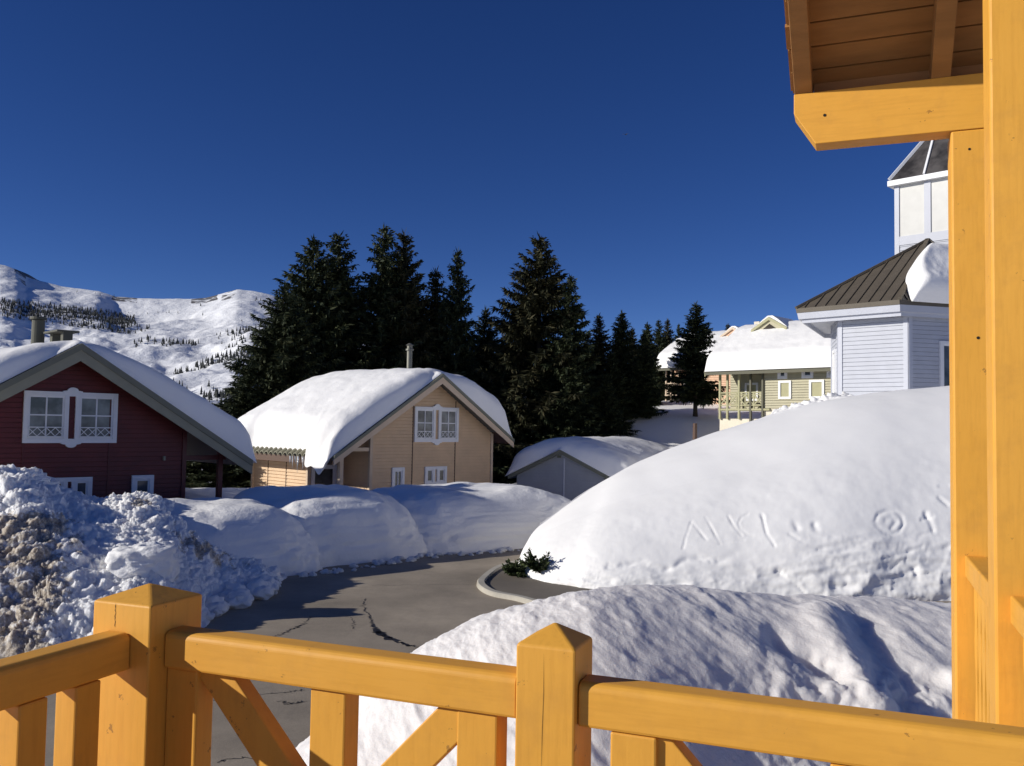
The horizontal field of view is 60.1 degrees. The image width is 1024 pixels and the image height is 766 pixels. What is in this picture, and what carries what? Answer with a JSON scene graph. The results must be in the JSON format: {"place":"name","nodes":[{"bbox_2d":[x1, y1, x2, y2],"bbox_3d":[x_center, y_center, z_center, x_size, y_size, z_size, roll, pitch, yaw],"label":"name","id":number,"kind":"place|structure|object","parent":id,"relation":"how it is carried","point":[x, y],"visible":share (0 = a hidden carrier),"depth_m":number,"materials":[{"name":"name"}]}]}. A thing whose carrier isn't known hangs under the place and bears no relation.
{"place":"outdoors","nodes":[
{"label":"outdoors","id":0,"kind":"place"},
{"bbox_2d":[0,265,363,404],"bbox_3d":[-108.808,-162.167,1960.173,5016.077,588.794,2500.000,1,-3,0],"label":"mountain","id":1,"kind":"structure","parent":0,"point":[185,319],"depth_m":2069.56,"materials":[{"name":"white snow"}]},
{"bbox_2d":[0,291,260,402],"bbox_3d":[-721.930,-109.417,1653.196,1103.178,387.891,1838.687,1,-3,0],"label":"distant forest","id":2,"kind":"object","parent":1,"relation":"on","point":[110,321],"visible":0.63,"depth_m":2026.98,"materials":[{"name":"plant"}]},
{"bbox_2d":[0,0,919,354],"label":"sky","id":3,"kind":"structure","parent":0,"point":[154,149],"materials":[{"name":"blue"}]},
{"bbox_2d":[0,548,950,765],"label":"road","id":4,"kind":"structure","parent":0,"point":[404,606],"depth_m":19.55,"materials":[{"name":"grey asphalt"}]},
{"bbox_2d":[0,464,286,656],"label":"snow heap","id":5,"kind":"object","parent":4,"relation":"on","point":[58,542],"visible":0.66,"depth_m":19.14,"materials":[{"name":"white snow"}]},
{"bbox_2d":[105,541,179,580],"bbox_3d":[-7.841,3.866,18.780,1.492,0.930,1.158,-5,1,-12],"label":"snow block","id":6,"kind":"object","parent":5,"relation":"on","point":[141,560],"depth_m":18.38,"materials":[{"name":"white snow"}]},
{"bbox_2d":[204,609,214,620],"bbox_3d":[-6.492,4.889,18.543,0.435,0.324,0.528,-1,-3,37],"label":"snow lump","id":7,"kind":"object","parent":4,"relation":"on","point":[210,616],"visible":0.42,"depth_m":18.49,"materials":[{"name":"white snow"}]},
{"bbox_2d":[211,607,222,616],"bbox_3d":[-6.381,4.952,19.065,0.327,0.259,0.348,-1,-3,30],"label":"snow lump","id":8,"kind":"object","parent":4,"relation":"on","point":[217,612],"visible":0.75,"depth_m":18.94,"materials":[{"name":"white snow"}]},
{"bbox_2d":[205,595,229,615],"bbox_3d":[-6.468,4.883,19.268,0.615,0.525,0.734,1,-3,-5],"label":"snow lump","id":9,"kind":"object","parent":4,"relation":"on","point":[212,602],"visible":0.65,"depth_m":19.11,"materials":[{"name":"white snow"}]},
{"bbox_2d":[216,583,247,599],"bbox_3d":[-6.469,4.904,20.464,0.734,0.547,0.891,-1,-4,39],"label":"snow lump","id":10,"kind":"object","parent":4,"relation":"on","point":[229,588],"visible":0.27,"depth_m":20.34,"materials":[{"name":"white snow"}]},
{"bbox_2d":[224,588,253,608],"bbox_3d":[-6.181,4.922,20.051,0.693,0.516,0.651,3,-3,-31],"label":"snow lump","id":11,"kind":"object","parent":4,"relation":"on","point":[240,598],"visible":0.85,"depth_m":19.85,"materials":[{"name":"white snow"}]},
{"bbox_2d":[246,578,274,599],"bbox_3d":[-5.997,4.961,21.092,0.686,0.586,0.819,2,-3,-13],"label":"snow lump","id":12,"kind":"object","parent":4,"relation":"on","point":[260,589],"visible":0.81,"depth_m":20.88,"materials":[{"name":"white snow"}]},
{"bbox_2d":[253,574,279,593],"bbox_3d":[-6.077,4.968,21.709,0.747,0.557,0.907,2,-3,-22],"label":"snow lump","id":13,"kind":"object","parent":4,"relation":"on","point":[272,581],"visible":0.4,"depth_m":21.62,"materials":[{"name":"white snow"}]},
{"bbox_2d":[299,571,307,576],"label":"snow lump","id":14,"kind":"object","parent":4,"relation":"on","point":[303,574],"visible":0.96,"depth_m":24.05,"materials":[{"name":"white snow"}]},
{"bbox_2d":[320,569,330,573],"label":"snow lump","id":15,"kind":"object","parent":4,"relation":"on","point":[325,571],"visible":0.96,"depth_m":24.61,"materials":[{"name":"white snow"}]},
{"bbox_2d":[349,563,357,567],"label":"snow lump","id":16,"kind":"object","parent":4,"relation":"on","point":[353,565],"visible":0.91,"depth_m":25.73,"materials":[{"name":"white snow"}]},
{"bbox_2d":[378,559,385,564],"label":"snow lump","id":17,"kind":"object","parent":4,"relation":"on","point":[382,562],"visible":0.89,"depth_m":26.42,"materials":[{"name":"white snow"}]},
{"bbox_2d":[387,560,395,564],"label":"snow lump","id":18,"kind":"object","parent":4,"relation":"on","point":[390,562],"visible":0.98,"depth_m":26.44,"materials":[{"name":"white snow"}]},
{"bbox_2d":[405,556,416,561],"bbox_3d":[-3.092,5.417,27.143,0.295,0.205,0.387,-1,-3,32],"label":"snow lump","id":19,"kind":"object","parent":4,"relation":"on","point":[410,559],"visible":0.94,"depth_m":27.04,"materials":[{"name":"white snow"}]},
{"bbox_2d":[425,552,432,556],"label":"snow lump","id":20,"kind":"object","parent":4,"relation":"on","point":[428,554],"visible":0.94,"depth_m":28.12,"materials":[{"name":"white snow"}]},
{"bbox_2d":[457,551,464,555],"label":"snow lump","id":21,"kind":"object","parent":4,"relation":"on","point":[461,553],"visible":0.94,"depth_m":28.49,"materials":[{"name":"white snow"}]},
{"bbox_2d":[477,560,535,603],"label":"kerb","id":22,"kind":"structure","parent":4,"relation":"on","point":[482,586],"depth_m":21.94,"materials":[{"name":"concrete"}]},
{"bbox_2d":[209,398,760,484],"bbox_3d":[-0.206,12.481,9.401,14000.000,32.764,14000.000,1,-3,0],"label":"snow ground","id":23,"kind":"structure","parent":0,"point":[673,427],"depth_m":60.81,"materials":[{"name":"white snow"}]},
{"bbox_2d":[0,316,256,498],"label":"chalet","id":24,"kind":"object","parent":23,"relation":"on","point":[89,419],"visible":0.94,"depth_m":28.00,"materials":[{"name":"red wood"}]},
{"bbox_2d":[22,387,117,447],"bbox_3d":[-13.614,1.068,27.355,0.140,1.860,2.740,-2,-4,45],"label":"window","id":25,"kind":"structure","parent":24,"relation":"in","point":[45,413],"depth_m":27.23,"materials":[{"name":"white paint"}]},
{"bbox_2d":[56,477,92,495],"bbox_3d":[-13.655,3.386,27.266,0.105,0.950,1.340,-2,-4,45],"label":"window","id":26,"kind":"structure","parent":24,"relation":"in","point":[84,484],"depth_m":27.49,"materials":[{"name":"white paint"}]},
{"bbox_2d":[131,475,153,493],"bbox_3d":[-12.073,4.010,28.828,0.105,2.010,0.710,-2,-4,45],"label":"window","id":27,"kind":"structure","parent":24,"relation":"in","point":[144,483],"depth_m":28.87,"materials":[{"name":"white paint"}]},
{"bbox_2d":[185,461,239,487],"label":"spruce tree","id":28,"kind":"object","parent":23,"relation":"on","point":[200,474],"visible":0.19,"depth_m":41.24,"materials":[{"name":"green plant"}]},
{"bbox_2d":[185,488,248,498],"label":"snow bank","id":29,"kind":"structure","parent":23,"relation":"on","point":[191,493],"depth_m":34.42,"materials":[{"name":"white snow"}]},
{"bbox_2d":[210,362,268,487],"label":"spruce tree","id":30,"kind":"object","parent":23,"relation":"on","point":[245,399],"visible":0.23,"depth_m":46.58,"materials":[{"name":"green plant"}]},
{"bbox_2d":[167,497,322,575],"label":"snow bank","id":31,"kind":"structure","parent":23,"relation":"on","point":[269,536],"depth_m":24.15,"materials":[{"name":"white snow"}]},
{"bbox_2d":[212,281,340,485],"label":"spruce tree","id":32,"kind":"object","parent":23,"relation":"on","point":[278,355],"visible":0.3,"depth_m":49.41,"materials":[{"name":"green plant"}]},
{"bbox_2d":[230,234,372,396],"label":"spruce tree","id":33,"kind":"object","parent":23,"relation":"on","point":[318,302],"visible":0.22,"depth_m":56.72,"materials":[{"name":"green plant"}]},
{"bbox_2d":[233,484,426,567],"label":"snow bank","id":34,"kind":"structure","parent":23,"relation":"on","point":[344,525],"depth_m":27.20,"materials":[{"name":"white snow"}]},
{"bbox_2d":[302,230,376,373],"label":"spruce tree","id":35,"kind":"object","parent":23,"relation":"on","point":[340,271],"visible":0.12,"depth_m":58.71,"materials":[{"name":"green plant"}]},
{"bbox_2d":[238,343,514,489],"bbox_3d":[-6.858,2.302,42.724,9.140,8.350,10.690,-2,-4,45],"label":"chalet","id":36,"kind":"object","parent":23,"relation":"on","point":[366,429],"visible":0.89,"depth_m":39.81,"materials":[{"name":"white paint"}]},
{"bbox_2d":[310,465,336,484],"bbox_3d":[-8.368,4.562,39.279,0.105,1.850,1.300,-2,-4,45],"label":"window","id":37,"kind":"structure","parent":36,"relation":"in","point":[328,476],"depth_m":39.39,"materials":[{"name":"black glass"}]},
{"bbox_2d":[391,467,404,486],"bbox_3d":[-5.055,4.781,39.055,0.105,2.100,0.680,-2,-4,45],"label":"door","id":38,"kind":"structure","parent":36,"relation":"in","point":[398,473],"depth_m":39.07,"materials":[{"name":"white paint"}]},
{"bbox_2d":[424,466,446,484],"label":"window","id":39,"kind":"structure","parent":36,"relation":"in","point":[441,471],"depth_m":40.59,"materials":[{"name":"white paint"}]},
{"bbox_2d":[414,404,458,444],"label":"window","id":40,"kind":"structure","parent":36,"relation":"in","point":[424,417],"depth_m":40.62,"materials":[{"name":"white paint"}]},
{"bbox_2d":[330,225,435,370],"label":"spruce tree","id":41,"kind":"object","parent":23,"relation":"on","point":[378,293],"visible":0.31,"depth_m":58.50,"materials":[{"name":"green plant"}]},
{"bbox_2d":[360,230,446,370],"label":"spruce tree","id":42,"kind":"object","parent":23,"relation":"on","point":[410,297],"visible":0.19,"depth_m":59.10,"materials":[{"name":"green plant"}]},
{"bbox_2d":[418,266,451,371],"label":"spruce tree","id":43,"kind":"object","parent":23,"relation":"on","point":[435,288],"visible":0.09,"depth_m":60.95,"materials":[{"name":"green plant"}]},
{"bbox_2d":[425,246,493,443],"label":"spruce tree","id":44,"kind":"object","parent":23,"relation":"on","point":[459,342],"visible":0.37,"depth_m":59.85,"materials":[{"name":"green plant"}]},
{"bbox_2d":[371,482,570,554],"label":"snow bank","id":45,"kind":"structure","parent":23,"relation":"on","point":[457,517],"depth_m":30.27,"materials":[{"name":"white snow"}]},
{"bbox_2d":[469,307,505,483],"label":"spruce tree","id":46,"kind":"object","parent":23,"relation":"on","point":[490,333],"visible":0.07,"depth_m":62.80,"materials":[{"name":"green plant"}]},
{"bbox_2d":[481,335,542,483],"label":"spruce tree","id":47,"kind":"object","parent":23,"relation":"on","point":[495,387],"visible":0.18,"depth_m":58.79,"materials":[{"name":"green plant"}]},
{"bbox_2d":[469,232,605,477],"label":"spruce tree","id":48,"kind":"object","parent":23,"relation":"on","point":[527,327],"visible":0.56,"depth_m":58.61,"materials":[{"name":"green plant"}]},
{"bbox_2d":[522,274,614,445],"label":"spruce tree","id":49,"kind":"object","parent":23,"relation":"on","point":[575,336],"visible":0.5,"depth_m":57.93,"materials":[{"name":"green plant"}]},
{"bbox_2d":[537,361,601,440],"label":"spruce tree","id":50,"kind":"object","parent":23,"relation":"on","point":[578,425],"visible":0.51,"depth_m":56.45,"materials":[{"name":"green plant"}]},
{"bbox_2d":[505,436,669,500],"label":"garage","id":51,"kind":"structure","parent":23,"relation":"on","point":[571,468],"depth_m":42.66,"materials":[{"name":"grey"}]},
{"bbox_2d":[582,314,612,381],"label":"spruce tree","id":52,"kind":"object","parent":23,"relation":"on","point":[600,338],"visible":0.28,"depth_m":62.94,"materials":[{"name":"green plant"}]},
{"bbox_2d":[591,374,629,436],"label":"spruce tree","id":53,"kind":"object","parent":23,"relation":"on","point":[608,417],"visible":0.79,"depth_m":57.69,"materials":[{"name":"green plant"}]},
{"bbox_2d":[595,352,639,435],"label":"spruce tree","id":54,"kind":"object","parent":23,"relation":"on","point":[610,368],"visible":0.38,"depth_m":59.74,"materials":[{"name":"green plant"}]},
{"bbox_2d":[601,311,644,411],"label":"spruce tree","id":55,"kind":"object","parent":23,"relation":"on","point":[621,346],"visible":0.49,"depth_m":62.80,"materials":[{"name":"green plant"}]},
{"bbox_2d":[296,584,951,765],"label":"snow bank","id":56,"kind":"structure","parent":23,"relation":"on","point":[884,653],"depth_m":7.28,"materials":[{"name":"white snow"}]},
{"bbox_2d":[628,327,640,364],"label":"spruce tree","id":57,"kind":"object","parent":23,"relation":"on","point":[634,333],"visible":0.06,"depth_m":68.07,"materials":[{"name":"green plant"}]},
{"bbox_2d":[622,357,655,419],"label":"spruce tree","id":58,"kind":"object","parent":23,"relation":"on","point":[635,387],"visible":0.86,"depth_m":61.60,"materials":[{"name":"green plant"}]},
{"bbox_2d":[625,332,667,417],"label":"spruce tree","id":59,"kind":"object","parent":23,"relation":"on","point":[645,357],"visible":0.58,"depth_m":62.29,"materials":[{"name":"green plant"}]},
{"bbox_2d":[638,322,669,406],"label":"spruce tree","id":60,"kind":"object","parent":23,"relation":"on","point":[649,337],"visible":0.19,"depth_m":73.92,"materials":[{"name":"green plant"}]},
{"bbox_2d":[652,319,673,400],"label":"spruce tree","id":61,"kind":"object","parent":23,"relation":"on","point":[659,340],"visible":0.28,"depth_m":78.00,"materials":[{"name":"green plant"}]},
{"bbox_2d":[661,318,673,382],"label":"spruce tree","id":62,"kind":"object","parent":23,"relation":"on","point":[668,336],"visible":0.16,"depth_m":80.20,"materials":[{"name":"green plant"}]},
{"bbox_2d":[667,324,682,384],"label":"spruce tree","id":63,"kind":"object","parent":23,"relation":"on","point":[678,330],"visible":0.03,"depth_m":79.24,"materials":[{"name":"green plant"}]},
{"bbox_2d":[693,423,696,439],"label":"wooden post","id":64,"kind":"object","parent":23,"relation":"on","point":[694,431],"visible":0.84,"depth_m":49.83,"materials":[{"name":"brown wood"}]},
{"bbox_2d":[660,301,730,416],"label":"spruce tree","id":65,"kind":"object","parent":23,"relation":"on","point":[695,388],"visible":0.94,"depth_m":62.70,"materials":[{"name":"green plant"}]},
{"bbox_2d":[656,321,759,403],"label":"chalet","id":66,"kind":"object","parent":23,"relation":"on","point":[667,352],"visible":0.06,"depth_m":75.46,"materials":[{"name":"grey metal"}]},
{"bbox_2d":[704,315,830,429],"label":"chalet","id":67,"kind":"object","parent":23,"relation":"on","point":[769,364],"visible":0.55,"depth_m":52.37,"materials":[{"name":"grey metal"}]},
{"bbox_2d":[745,383,758,400],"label":"window","id":68,"kind":"structure","parent":67,"relation":"in","point":[754,385],"depth_m":54.42,"materials":[{"name":"white paint"}]},
{"bbox_2d":[777,373,787,378],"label":"window","id":69,"kind":"structure","parent":67,"relation":"in","point":[779,375],"depth_m":51.67,"materials":[{"name":"white paint"}]},
{"bbox_2d":[778,380,791,398],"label":"window","id":70,"kind":"structure","parent":67,"relation":"in","point":[784,387],"depth_m":51.51,"materials":[{"name":"white paint"}]},
{"bbox_2d":[801,372,813,377],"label":"window","id":71,"kind":"structure","parent":67,"relation":"in","point":[803,374],"depth_m":50.55,"materials":[{"name":"white paint"}]},
{"bbox_2d":[809,380,824,398],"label":"window","id":72,"kind":"structure","parent":67,"relation":"in","point":[816,387],"depth_m":50.16,"materials":[{"name":"white paint"}]},
{"bbox_2d":[826,371,830,377],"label":"window","id":73,"kind":"structure","parent":67,"relation":"in","point":[828,373],"depth_m":49.64,"materials":[{"name":"white paint"}]},
{"bbox_2d":[795,139,949,395],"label":"building","id":74,"kind":"structure","parent":23,"relation":"on","point":[883,325],"depth_m":35.41,"materials":[{"name":"white paint"}]},
{"bbox_2d":[832,349,836,392],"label":"trim","id":75,"kind":"structure","parent":74,"relation":"in","point":[834,376],"depth_m":36.91,"materials":[{"name":"white paint"}]},
{"bbox_2d":[939,341,949,386],"bbox_3d":[17.283,-0.575,34.623,1.280,2.100,0.105,2,-3,-15],"label":"window","id":76,"kind":"structure","parent":74,"relation":"in","point":[943,345],"depth_m":34.51,"materials":[{"name":"white paint"}]},
{"bbox_2d":[784,0,1023,726],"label":"porch","id":77,"kind":"object","parent":23,"relation":"on","point":[863,73],"visible":0.87,"depth_m":3.49,"materials":[{"name":"brown wood"}]},
{"bbox_2d":[485,569,591,598],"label":"pavement","id":78,"kind":"structure","parent":0,"point":[499,580],"depth_m":22.89,"materials":[{"name":"concrete"}]},
{"bbox_2d":[501,558,526,577],"bbox_3d":[0.152,5.161,24.514,0.945,0.616,0.958,1,-3,0],"label":"fir sprig","id":79,"kind":"object","parent":78,"relation":"on","point":[514,569],"visible":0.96,"depth_m":24.43,"materials":[{"name":"green plant"}]},
{"bbox_2d":[518,386,950,600],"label":"snow hill","id":80,"kind":"structure","parent":0,"point":[836,494],"depth_m":24.04,"materials":[{"name":"white snow"}]},
{"bbox_2d":[517,548,553,573],"bbox_3d":[0.631,4.825,24.016,1.049,0.714,0.969,1,-3,0],"label":"fir sprig","id":81,"kind":"object","parent":80,"relation":"on","point":[533,564],"visible":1,"depth_m":23.86,"materials":[{"name":"green plant"}]},
{"bbox_3d":[-0.354,3.040,0.339,2.470,2.950,2.890,0,-3,21],"label":"balcony","id":82,"kind":"object","parent":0,"visible":0},
{"bbox_2d":[0,583,1023,765],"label":"balcony railing","id":83,"kind":"object","parent":82,"relation":"on","point":[144,675],"visible":1,"depth_m":1.76,"materials":[{"name":"wood"}]}
]}

